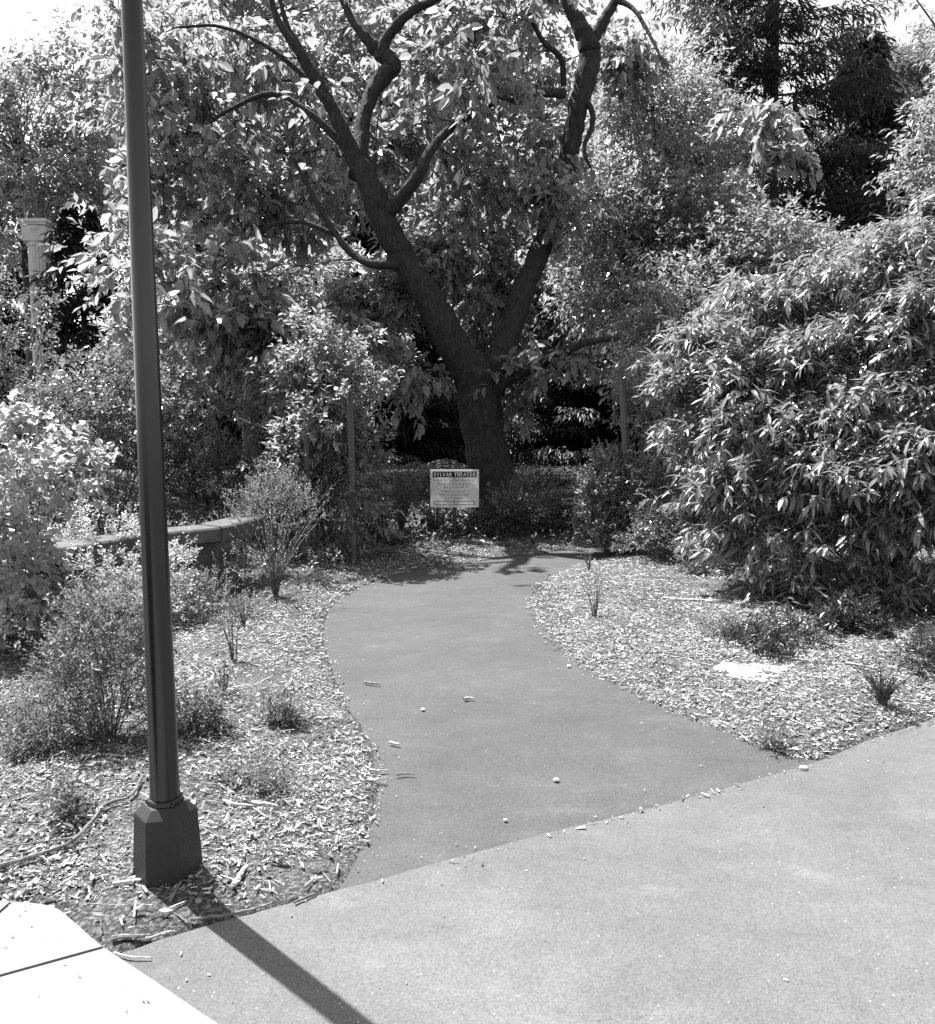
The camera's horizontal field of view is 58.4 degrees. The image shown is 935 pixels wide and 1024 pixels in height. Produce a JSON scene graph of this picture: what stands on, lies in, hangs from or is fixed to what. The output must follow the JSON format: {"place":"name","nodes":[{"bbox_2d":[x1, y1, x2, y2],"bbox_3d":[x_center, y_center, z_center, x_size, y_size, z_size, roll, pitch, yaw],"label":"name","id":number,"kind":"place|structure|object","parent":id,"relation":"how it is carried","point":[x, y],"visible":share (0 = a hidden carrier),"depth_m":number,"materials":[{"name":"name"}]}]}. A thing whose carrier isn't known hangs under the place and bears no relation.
{"place":"outdoors","nodes":[
{"label":"outdoors","id":0,"kind":"place"},
{"bbox_2d":[0,901,217,1023],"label":"sidewalk","id":1,"kind":"structure","parent":0,"point":[107,987],"depth_m":2.36,"materials":[{"name":"concrete"}]},
{"bbox_2d":[0,450,693,466],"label":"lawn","id":2,"kind":"structure","parent":0,"point":[430,462],"depth_m":28.76,"materials":[{"name":"plant"}]},
{"bbox_2d":[0,426,934,953],"bbox_3d":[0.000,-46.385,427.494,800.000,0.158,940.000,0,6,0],"label":"ground","id":3,"kind":"structure","parent":0,"point":[288,876],"depth_m":4.48,"materials":[{"name":"wood"}]},
{"bbox_2d":[16,218,58,450],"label":"stone column","id":4,"kind":"structure","parent":3,"relation":"on","point":[33,230],"depth_m":31.75,"materials":[{"name":"grey stone"}]},
{"bbox_2d":[0,207,76,446],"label":"conifer tree","id":5,"kind":"object","parent":3,"relation":"on","point":[19,280],"visible":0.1,"depth_m":44.59,"materials":[{"name":"grey plant"}]},
{"bbox_2d":[0,713,77,767],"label":"weed","id":6,"kind":"object","parent":3,"relation":"on","point":[36,744],"visible":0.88,"depth_m":3.82,"materials":[{"name":"grey plant"}]},
{"bbox_2d":[0,659,110,753],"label":"shrub","id":7,"kind":"object","parent":3,"relation":"on","point":[18,711],"visible":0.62,"depth_m":4.02,"materials":[{"name":"grey plant"}]},
{"bbox_2d":[10,771,104,832],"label":"weed","id":8,"kind":"object","parent":3,"relation":"on","point":[62,801],"visible":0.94,"depth_m":3.24,"materials":[{"name":"grey plant"}]},
{"bbox_2d":[0,389,123,649],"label":"hydrangea bush","id":9,"kind":"object","parent":3,"relation":"on","point":[23,593],"visible":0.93,"depth_m":5.57,"materials":[{"name":"grey plant"}]},
{"bbox_2d":[0,211,127,505],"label":"leafy bush","id":10,"kind":"object","parent":3,"relation":"on","point":[6,362],"visible":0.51,"depth_m":12.70,"materials":[{"name":"grey plant"}]},
{"bbox_2d":[0,0,167,439],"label":"broadleaf tree","id":11,"kind":"object","parent":3,"relation":"on","point":[68,170],"visible":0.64,"depth_m":35.05,"materials":[{"name":"grey plant"}]},
{"bbox_2d":[16,197,163,460],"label":"conifer tree","id":12,"kind":"object","parent":3,"relation":"on","point":[67,233],"visible":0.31,"depth_m":27.67,"materials":[{"name":"grey plant"}]},
{"bbox_2d":[0,556,209,751],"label":"airy shrub","id":13,"kind":"object","parent":3,"relation":"on","point":[110,646],"visible":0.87,"depth_m":3.95,"materials":[{"name":"grey plant"}]},
{"bbox_2d":[1,341,239,554],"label":"holly bush","id":14,"kind":"object","parent":3,"relation":"on","point":[105,426],"visible":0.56,"depth_m":8.90,"materials":[{"name":"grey plant"}]},
{"bbox_2d":[37,497,215,640],"bbox_3d":[-2.699,0.441,6.258,1.527,1.028,1.432,3,7,26],"label":"ground shrub","id":15,"kind":"object","parent":3,"relation":"on","point":[82,521],"visible":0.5,"depth_m":6.39,"materials":[{"name":"grey plant"}]},
{"bbox_2d":[112,878,140,884],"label":"stick","id":16,"kind":"object","parent":3,"relation":"on","point":[124,881],"visible":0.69,"depth_m":2.81,"materials":[{"name":"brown wood"}]},
{"bbox_2d":[111,934,149,940],"bbox_3d":[-1.027,1.296,2.555,0.112,0.020,0.020,-1,6,-10],"label":"stick","id":17,"kind":"object","parent":3,"relation":"on","point":[122,936],"visible":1,"depth_m":2.55,"materials":[{"name":"wood"}]},
{"bbox_2d":[10,514,272,628],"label":"low stone wall","id":18,"kind":"structure","parent":3,"relation":"on","point":[213,536],"depth_m":7.23,"materials":[{"name":"grey stone"}]},
{"bbox_2d":[145,930,174,940],"bbox_3d":[-0.946,1.300,2.576,0.088,0.013,0.012,-4,8,-32],"label":"stick","id":19,"kind":"object","parent":3,"relation":"on","point":[157,935],"visible":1,"depth_m":2.57,"materials":[{"name":"white wood"}]},
{"bbox_2d":[121,0,202,887],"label":"lamp post","id":20,"kind":"object","parent":3,"relation":"on","point":[167,850],"visible":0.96,"depth_m":2.73,"materials":[{"name":"metal"}]},
{"bbox_2d":[168,881,182,901],"bbox_3d":[-0.961,1.245,2.779,0.012,0.024,0.137,0,6,3],"label":"stick","id":21,"kind":"object","parent":3,"relation":"on","point":[174,891],"visible":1,"depth_m":2.75,"materials":[{"name":"wood"}]},
{"bbox_2d":[9,521,361,567],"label":"undergrowth","id":22,"kind":"object","parent":3,"relation":"on","point":[327,552],"visible":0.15,"depth_m":8.83,"materials":[{"name":"grey plant"}]},
{"bbox_2d":[176,675,240,742],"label":"weed","id":23,"kind":"object","parent":3,"relation":"on","point":[208,707],"visible":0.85,"depth_m":4.07,"materials":[{"name":"grey plant"}]},
{"bbox_2d":[87,143,333,468],"bbox_3d":[-8.587,-6.429,28.637,9.361,12.804,8.994,0,6,0],"label":"conifer tree","id":24,"kind":"object","parent":3,"relation":"on","point":[232,426],"visible":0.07,"depth_m":26.38,"materials":[{"name":"grey plant"}]},
{"bbox_2d":[171,541,269,626],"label":"ground shrub","id":25,"kind":"object","parent":3,"relation":"on","point":[189,595],"visible":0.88,"depth_m":6.75,"materials":[{"name":"grey plant"}]},
{"bbox_2d":[212,655,235,692],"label":"young plant","id":26,"kind":"object","parent":3,"relation":"on","point":[225,682],"visible":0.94,"depth_m":4.61,"materials":[{"name":"grey plant"}]},
{"bbox_2d":[217,595,240,660],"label":"young plant","id":27,"kind":"object","parent":3,"relation":"on","point":[232,649],"visible":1,"depth_m":5.29,"materials":[{"name":"grey plant"}]},
{"bbox_2d":[190,903,268,920],"bbox_3d":[-0.761,1.285,2.686,0.245,0.017,0.017,-3,7,-22],"label":"stick","id":28,"kind":"object","parent":3,"relation":"on","point":[223,915],"visible":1,"depth_m":2.67,"materials":[{"name":"wood"}]},
{"bbox_2d":[163,381,296,540],"bbox_3d":[-2.800,-0.532,9.804,1.871,1.987,1.662,0,6,0],"label":"rhododendron bush","id":29,"kind":"object","parent":3,"relation":"on","point":[209,501],"visible":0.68,"depth_m":9.55,"materials":[{"name":"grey plant"}]},
{"bbox_2d":[36,0,425,470],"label":"broadleaf tree","id":30,"kind":"object","parent":3,"relation":"on","point":[333,69],"visible":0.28,"depth_m":21.84,"materials":[{"name":"grey plant"}]},
{"bbox_2d":[222,799,253,806],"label":"stick","id":31,"kind":"object","parent":3,"relation":"on","point":[233,803],"visible":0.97,"depth_m":3.33,"materials":[{"name":"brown wood"}]},
{"bbox_2d":[230,864,248,887],"bbox_3d":[-0.778,1.244,2.861,0.025,0.027,0.116,1,6,5],"label":"stick","id":32,"kind":"object","parent":3,"relation":"on","point":[240,874],"visible":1,"depth_m":2.85,"materials":[{"name":"white wood"}]},
{"bbox_2d":[223,592,259,625],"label":"young plant","id":33,"kind":"object","parent":3,"relation":"on","point":[242,620],"visible":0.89,"depth_m":6.24,"materials":[{"name":"grey plant"}]},
{"bbox_2d":[207,747,296,800],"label":"weed","id":34,"kind":"object","parent":3,"relation":"on","point":[263,768],"visible":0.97,"depth_m":3.52,"materials":[{"name":"grey plant"}]},
{"bbox_2d":[82,225,432,492],"bbox_3d":[-3.995,-2.938,16.339,6.464,5.599,4.228,-4,7,-29],"label":"broadleaf tree","id":35,"kind":"object","parent":3,"relation":"on","point":[319,289],"visible":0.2,"depth_m":15.60,"materials":[{"name":"grey plant"}]},
{"bbox_2d":[251,800,270,804],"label":"stick","id":36,"kind":"object","parent":3,"relation":"on","point":[254,802],"visible":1,"depth_m":3.35,"materials":[{"name":"white wood"}]},
{"bbox_2d":[220,482,328,595],"bbox_3d":[-1.690,0.235,7.151,0.819,0.999,0.925,4,7,31],"label":"wand plant","id":37,"kind":"object","parent":3,"relation":"on","point":[274,581],"visible":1,"depth_m":7.19,"materials":[{"name":"grey plant"}]},
{"bbox_2d":[244,680,314,730],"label":"weed","id":38,"kind":"object","parent":3,"relation":"on","point":[279,712],"visible":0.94,"depth_m":4.22,"materials":[{"name":"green plant"}]},
{"bbox_2d":[222,451,338,561],"bbox_3d":[-1.902,0.016,8.219,1.093,1.218,1.169,2,7,20],"label":"feathery shrub","id":39,"kind":"object","parent":3,"relation":"on","point":[292,488],"visible":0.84,"depth_m":8.15,"materials":[{"name":"grey plant"}]},
{"bbox_2d":[303,399,311,561],"bbox_3d":[-1.703,-0.270,8.921,0.067,1.850,0.072,0,6,0],"label":"wooden stake","id":40,"kind":"object","parent":3,"relation":"on","point":[306,442],"visible":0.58,"depth_m":8.86,"materials":[{"name":"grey wood"}]},
{"bbox_2d":[235,296,406,566],"bbox_3d":[-1.632,-0.901,9.437,1.935,2.994,1.990,0,6,0],"label":"dogwood shrub","id":41,"kind":"object","parent":3,"relation":"on","point":[316,379],"visible":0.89,"depth_m":9.17,"materials":[{"name":"grey plant"}]},
{"bbox_2d":[238,102,464,466],"bbox_3d":[-4.835,-7.606,30.375,10.156,14.448,10.271,5,8,40],"label":"conifer tree","id":42,"kind":"object","parent":3,"relation":"on","point":[423,448],"visible":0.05,"depth_m":28.35,"materials":[{"name":"grey plant"}]},
{"bbox_2d":[347,388,355,561],"bbox_3d":[-1.227,-0.319,8.866,0.079,1.960,0.082,0,6,0],"label":"wooden stake","id":43,"kind":"object","parent":3,"relation":"on","point":[351,450],"visible":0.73,"depth_m":8.82,"materials":[{"name":"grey wood"}]},
{"bbox_2d":[339,501,408,540],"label":"fern","id":44,"kind":"object","parent":3,"relation":"on","point":[399,511],"visible":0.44,"depth_m":10.20,"materials":[{"name":"grey plant"}]},
{"bbox_2d":[282,194,516,467],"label":"conifer tree","id":45,"kind":"object","parent":3,"relation":"on","point":[441,403],"visible":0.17,"depth_m":28.07,"materials":[{"name":"grey plant"}]},
{"bbox_2d":[374,462,424,531],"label":"shrub","id":46,"kind":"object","parent":3,"relation":"on","point":[397,494],"depth_m":10.79,"materials":[{"name":"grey plant"}]},
{"bbox_2d":[371,526,464,549],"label":"flower clump","id":47,"kind":"object","parent":3,"relation":"on","point":[392,539],"visible":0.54,"depth_m":10.05,"materials":[{"name":"grey plant"}]},
{"bbox_2d":[410,498,456,535],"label":"tall grass","id":48,"kind":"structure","parent":3,"relation":"on","point":[439,517],"depth_m":10.73,"materials":[{"name":"grey plant"}]},
{"bbox_2d":[397,459,469,487],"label":"fern","id":49,"kind":"object","parent":3,"relation":"on","point":[422,467],"visible":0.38,"depth_m":11.63,"materials":[{"name":"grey plant"}]},
{"bbox_2d":[406,163,468,436],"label":"conifer tree","id":50,"kind":"object","parent":3,"relation":"on","point":[448,426],"visible":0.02,"depth_m":39.38,"materials":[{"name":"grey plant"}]},
{"bbox_2d":[70,0,822,527],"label":"shade tree","id":51,"kind":"object","parent":3,"relation":"on","point":[422,272],"visible":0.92,"depth_m":11.59,"materials":[{"name":"grey plant"}]},
{"bbox_2d":[0,463,897,549],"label":"ground cover","id":52,"kind":"object","parent":3,"relation":"on","point":[445,527],"visible":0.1,"depth_m":11.98,"materials":[{"name":"black plant"}]},
{"bbox_2d":[430,469,478,538],"bbox_3d":[-0.159,-0.047,10.426,0.601,0.968,0.053,0,6,0],"label":"theater sign","id":53,"kind":"object","parent":3,"relation":"on","point":[453,488],"visible":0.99,"depth_m":10.38,"materials":[{"name":"metal"}]},
{"bbox_2d":[0,539,934,918],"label":"fallen leaves","id":54,"kind":"object","parent":3,"relation":"on","point":[350,817],"depth_m":4.01,"materials":[{"name":"plant"}]},
{"bbox_2d":[288,0,647,351],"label":"broadleaf tree","id":55,"kind":"object","parent":3,"relation":"on","point":[556,41],"visible":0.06,"depth_m":19.56,"materials":[{"name":"grey plant"}]},
{"bbox_2d":[448,496,526,536],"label":"shade shrub","id":56,"kind":"object","parent":3,"relation":"on","point":[488,509],"visible":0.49,"depth_m":10.92,"materials":[{"name":"grey plant"}]},
{"bbox_2d":[477,462,576,533],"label":"bush","id":57,"kind":"object","parent":3,"relation":"on","point":[514,503],"visible":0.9,"depth_m":10.97,"materials":[{"name":"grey plant"}]},
{"bbox_2d":[394,166,663,411],"bbox_3d":[1.269,-3.715,17.033,6.592,6.991,4.042,3,7,26],"label":"broadleaf tree","id":58,"kind":"object","parent":3,"relation":"on","point":[542,329],"visible":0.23,"depth_m":16.22,"materials":[{"name":"grey plant"}]},
{"bbox_2d":[448,113,642,454],"bbox_3d":[3.721,-8.646,36.222,13.389,16.396,12.480,0,6,0],"label":"conifer tree","id":59,"kind":"object","parent":3,"relation":"on","point":[547,122],"depth_m":35.52,"materials":[{"name":"grey plant"}]},
{"bbox_2d":[523,489,587,518],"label":"fern","id":60,"kind":"object","parent":3,"relation":"on","point":[554,496],"visible":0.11,"depth_m":12.69,"materials":[{"name":"grey plant"}]},
{"bbox_2d":[527,482,596,532],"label":"shade shrub","id":61,"kind":"object","parent":3,"relation":"on","point":[563,507],"visible":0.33,"depth_m":11.47,"materials":[{"name":"grey plant"}]},
{"bbox_2d":[450,228,684,466],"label":"conifer tree","id":62,"kind":"object","parent":3,"relation":"on","point":[569,414],"visible":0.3,"depth_m":28.28,"materials":[{"name":"grey plant"}]},
{"bbox_2d":[581,542,591,570],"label":"seedling","id":63,"kind":"object","parent":3,"relation":"on","point":[587,562],"visible":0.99,"depth_m":8.46,"materials":[{"name":"grey plant"}]},
{"bbox_2d":[583,564,605,616],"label":"seedling","id":64,"kind":"object","parent":3,"relation":"on","point":[594,611],"visible":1,"depth_m":6.55,"materials":[{"name":"grey plant"}]},
{"bbox_2d":[559,436,658,552],"bbox_3d":[1.673,-0.160,9.821,1.174,1.446,1.015,5,8,37],"label":"box shrub","id":65,"kind":"object","parent":3,"relation":"on","point":[608,517],"visible":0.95,"depth_m":9.78,"materials":[{"name":"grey plant"}]},
{"bbox_2d":[617,375,636,552],"bbox_3d":[1.889,-0.532,9.900,0.272,2.160,0.103,0,6,0],"label":"wooden stake","id":66,"kind":"object","parent":3,"relation":"on","point":[625,431],"visible":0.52,"depth_m":9.82,"materials":[{"name":"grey wood"}]},
{"bbox_2d":[584,334,707,553],"bbox_3d":[2.179,-0.751,9.799,1.197,2.626,1.790,-1,6,-9],"label":"leafy shrub","id":67,"kind":"object","parent":3,"relation":"on","point":[654,475],"visible":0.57,"depth_m":9.72,"materials":[{"name":"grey plant"}]},
{"bbox_2d":[579,210,720,460],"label":"conifer tree","id":68,"kind":"object","parent":3,"relation":"on","point":[607,425],"depth_m":32.47,"materials":[{"name":"grey plant"}]},
{"bbox_2d":[507,22,795,501],"bbox_3d":[3.154,-4.319,14.729,5.287,8.706,5.140,0,6,0],"label":"broadleaf tree","id":69,"kind":"object","parent":3,"relation":"on","point":[611,184],"visible":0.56,"depth_m":13.81,"materials":[{"name":"grey plant"}]},
{"bbox_2d":[667,403,673,554],"bbox_3d":[2.285,-0.317,9.419,0.116,1.831,0.071,0,6,0],"label":"wooden stake","id":70,"kind":"object","parent":3,"relation":"on","point":[669,411],"visible":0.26,"depth_m":9.39,"materials":[{"name":"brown wood"}]},
{"bbox_2d":[609,496,732,576],"bbox_3d":[2.125,0.281,8.851,1.137,0.898,1.678,0,6,0],"label":"box shrub","id":71,"kind":"object","parent":3,"relation":"on","point":[645,519],"visible":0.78,"depth_m":8.92,"materials":[{"name":"grey plant"}]},
{"bbox_2d":[663,596,705,601],"bbox_3d":[1.801,0.726,6.940,0.357,0.034,0.032,3,7,23],"label":"stick","id":72,"kind":"object","parent":3,"relation":"on","point":[678,599],"visible":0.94,"depth_m":6.94,"materials":[{"name":"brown wood"}]},
{"bbox_2d":[700,615,743,639],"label":"weed","id":73,"kind":"object","parent":3,"relation":"on","point":[723,628],"visible":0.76,"depth_m":5.88,"materials":[{"name":"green plant"}]},
{"bbox_2d":[584,136,904,507],"bbox_3d":[4.059,-2.816,12.986,5.289,6.107,4.569,-1,6,-10],"label":"broadleaf tree","id":74,"kind":"object","parent":3,"relation":"on","point":[765,241],"visible":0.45,"depth_m":12.21,"materials":[{"name":"grey plant"}]},
{"bbox_2d":[713,662,787,681],"bbox_3d":[1.700,1.004,5.093,0.372,0.088,0.380,5,8,38],"label":"sand patch","id":75,"kind":"object","parent":3,"relation":"on","point":[731,670],"visible":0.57,"depth_m":5.08,"materials":[{"name":"white sand"}]},
{"bbox_2d":[749,720,793,757],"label":"weed","id":76,"kind":"object","parent":3,"relation":"on","point":[765,742],"visible":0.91,"depth_m":4.06,"materials":[{"name":"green plant"}]},
{"bbox_2d":[625,0,933,453],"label":"conifer tree","id":77,"kind":"object","parent":3,"relation":"on","point":[768,71],"visible":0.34,"depth_m":21.89,"materials":[{"name":"grey plant"}]},
{"bbox_2d":[625,185,934,616],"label":"laurel bush","id":78,"kind":"object","parent":3,"relation":"on","point":[887,399],"visible":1,"depth_m":7.04,"materials":[{"name":"grey plant"}]},
{"bbox_2d":[720,599,840,656],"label":"weed","id":79,"kind":"object","parent":3,"relation":"on","point":[771,636],"visible":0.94,"depth_m":5.64,"materials":[{"name":"grey plant"}]},
{"bbox_2d":[720,178,932,483],"bbox_3d":[11.286,-3.824,20.831,8.531,8.346,8.506,0,6,0],"label":"conifer tree","id":80,"kind":"object","parent":3,"relation":"on","point":[863,216],"visible":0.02,"depth_m":19.91,"materials":[{"name":"grey plant"}]},
{"bbox_2d":[782,586,879,609],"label":"fern","id":81,"kind":"object","parent":3,"relation":"on","point":[809,594],"visible":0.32,"depth_m":6.56,"materials":[{"name":"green plant"}]},
{"bbox_2d":[806,586,903,637],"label":"weed","id":82,"kind":"object","parent":3,"relation":"on","point":[868,611],"visible":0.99,"depth_m":6.01,"materials":[{"name":"grey plant"}]},
{"bbox_2d":[789,16,930,406],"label":"conifer tree","id":83,"kind":"object","parent":3,"relation":"on","point":[888,118],"visible":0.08,"depth_m":24.27,"materials":[{"name":"grey plant"}]},
{"bbox_2d":[845,662,877,668],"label":"stick","id":84,"kind":"object","parent":3,"relation":"on","point":[851,663],"visible":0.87,"depth_m":5.20,"materials":[{"name":"white wood"}]},
{"bbox_2d":[807,8,934,200],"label":"broadleaf tree","id":85,"kind":"object","parent":3,"relation":"on","point":[918,54],"visible":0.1,"depth_m":27.92,"materials":[{"name":"grey plant"}]},
{"bbox_2d":[852,661,914,705],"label":"grass tuft","id":86,"kind":"object","parent":3,"relation":"on","point":[883,692],"visible":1,"depth_m":4.53,"materials":[{"name":"grey plant"}]},
{"bbox_2d":[838,0,934,227],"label":"broadleaf tree","id":87,"kind":"object","parent":3,"relation":"on","point":[927,170],"visible":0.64,"depth_m":14.77,"materials":[{"name":"grey plant"}]},
{"bbox_2d":[883,605,934,681],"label":"shade shrub","id":88,"kind":"object","parent":3,"relation":"on","point":[928,643],"visible":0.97,"depth_m":5.21,"materials":[{"name":"grey plant"}]},
{"bbox_2d":[0,0,934,398],"label":"sky","id":89,"kind":"structure","parent":0,"point":[12,12],"materials":[{"name":"white"}]},
{"bbox_2d":[116,718,934,1023],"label":"plaza paving","id":90,"kind":"structure","parent":0,"point":[814,884],"depth_m":2.62,"materials":[{"name":"concrete"}]},
{"bbox_2d":[114,951,150,957],"bbox_3d":[-0.993,1.312,2.475,0.119,0.008,0.015,1,7,11],"label":"stick","id":91,"kind":"object","parent":90,"relation":"on","point":[120,954],"visible":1,"depth_m":2.47,"materials":[{"name":"white wood"}]},
{"bbox_2d":[293,892,315,903],"bbox_3d":[-0.539,1.278,2.776,0.082,0.010,0.010,-6,9,-43],"label":"stick","id":92,"kind":"object","parent":90,"relation":"on","point":[301,898],"visible":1,"depth_m":2.77,"materials":[{"name":"wood"}]},
{"bbox_2d":[799,765,807,769],"bbox_3d":[1.531,1.165,3.812,0.039,0.023,0.030,0,6,0],"label":"stone","id":93,"kind":"object","parent":90,"relation":"on","point":[802,767],"visible":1,"depth_m":3.80,"materials":[{"name":"white stone"}]},
{"bbox_2d":[323,537,898,889],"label":"path","id":94,"kind":"structure","parent":0,"point":[596,748],"depth_m":4.33,"materials":[{"name":"grey asphalt"}]},
{"bbox_2d":[364,681,379,684],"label":"stick","id":95,"kind":"object","parent":94,"relation":"on","point":[369,682],"visible":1,"depth_m":5.02,"materials":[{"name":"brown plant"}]},
{"bbox_2d":[369,768,387,771],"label":"stick","id":96,"kind":"object","parent":94,"relation":"on","point":[375,770],"visible":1,"depth_m":3.77,"materials":[{"name":"white wood"}]},
{"bbox_2d":[396,772,413,775],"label":"stick","id":97,"kind":"object","parent":94,"relation":"on","point":[402,773],"visible":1,"depth_m":3.74,"materials":[{"name":"wood"}]},
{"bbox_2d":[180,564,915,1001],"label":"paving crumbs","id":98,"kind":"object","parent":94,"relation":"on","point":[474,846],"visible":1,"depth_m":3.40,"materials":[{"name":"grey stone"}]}
]}

